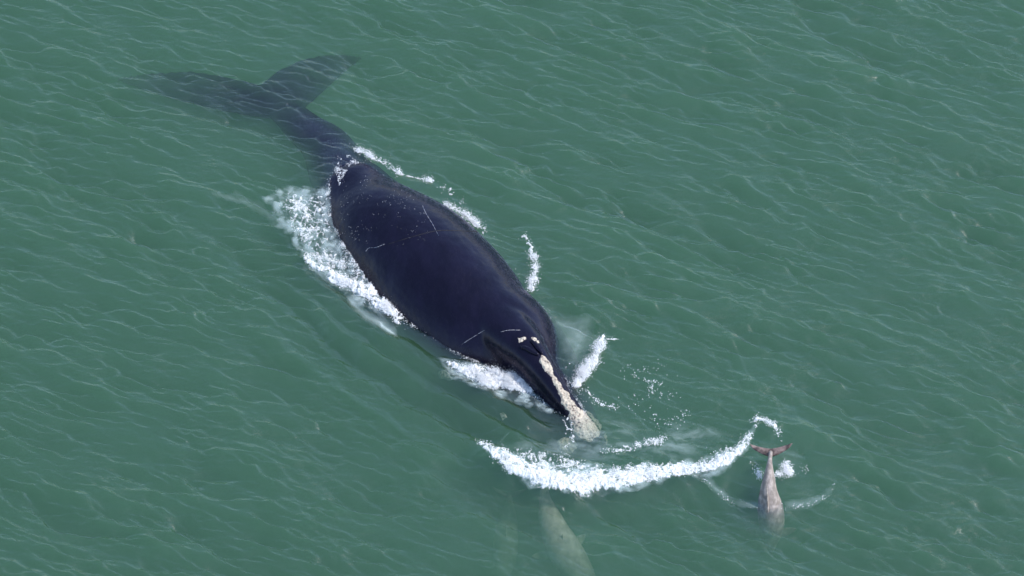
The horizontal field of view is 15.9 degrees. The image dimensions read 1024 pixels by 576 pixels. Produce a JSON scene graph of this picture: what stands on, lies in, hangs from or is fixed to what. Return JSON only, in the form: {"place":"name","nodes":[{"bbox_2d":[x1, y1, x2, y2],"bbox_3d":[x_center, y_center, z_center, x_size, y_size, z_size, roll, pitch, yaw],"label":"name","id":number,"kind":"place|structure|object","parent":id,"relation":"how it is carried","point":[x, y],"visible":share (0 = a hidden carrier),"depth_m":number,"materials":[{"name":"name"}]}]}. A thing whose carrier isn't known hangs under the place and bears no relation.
{"place":"outdoors","nodes":[
{"label":"outdoors","id":0,"kind":"place"},
{"bbox_2d":[481,487,529,575],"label":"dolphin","id":1,"kind":"object","parent":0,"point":[505,547],"visible":1,"depth_m":86.69},
{"bbox_2d":[0,0,1023,575],"bbox_3d":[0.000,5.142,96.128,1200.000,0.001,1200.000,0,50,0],"label":"water","id":2,"kind":"structure","parent":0,"point":[192,182],"depth_m":100.62,"materials":[{"name":"teal liquid"}]},
{"bbox_2d":[286,191,403,324],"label":"foam","id":3,"kind":"object","parent":2,"relation":"on","point":[383,303],"visible":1,"depth_m":90.12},
{"bbox_2d":[113,54,607,470],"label":"whale","id":4,"kind":"object","parent":2,"relation":"in","point":[443,279],"visible":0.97,"depth_m":89.55},
{"bbox_2d":[353,144,542,291],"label":"foam","id":5,"kind":"object","parent":2,"relation":"on","point":[476,224],"visible":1,"depth_m":91.33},
{"bbox_2d":[446,356,544,403],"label":"foam","id":6,"kind":"object","parent":2,"relation":"on","point":[508,380],"visible":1,"depth_m":87.98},
{"bbox_2d":[532,470,595,575],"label":"dolphin","id":7,"kind":"object","parent":2,"relation":"in","point":[565,553],"visible":0.94,"depth_m":85.84},
{"bbox_2d":[477,412,758,496],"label":"foam","id":8,"kind":"object","parent":2,"relation":"on","point":[544,477],"visible":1,"depth_m":86.13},
{"bbox_2d":[704,417,834,508],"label":"foam","id":9,"kind":"object","parent":2,"relation":"on","point":[787,469],"visible":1,"depth_m":86.38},
{"bbox_2d":[746,443,796,553],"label":"dolphin","id":10,"kind":"object","parent":2,"relation":"in","point":[770,530],"visible":0.99,"depth_m":85.88},
{"bbox_2d":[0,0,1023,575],"bbox_3d":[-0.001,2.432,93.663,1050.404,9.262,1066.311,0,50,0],"label":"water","id":11,"kind":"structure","parent":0,"point":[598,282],"depth_m":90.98,"materials":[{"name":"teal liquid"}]},
{"bbox_2d":[335,155,357,182],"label":"spray","id":12,"kind":"object","parent":11,"relation":"on","point":[343,169],"visible":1,"depth_m":92.30,"materials":[{"name":"white liquid"}]},
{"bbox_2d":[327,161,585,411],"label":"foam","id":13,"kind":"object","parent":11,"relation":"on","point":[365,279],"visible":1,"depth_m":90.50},
{"bbox_2d":[569,331,608,403],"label":"foam","id":14,"kind":"object","parent":11,"relation":"on","point":[584,372],"visible":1,"depth_m":88.28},
{"bbox_2d":[564,338,690,453],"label":"foam","id":15,"kind":"object","parent":11,"relation":"on","point":[653,440],"visible":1,"depth_m":87.01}
]}

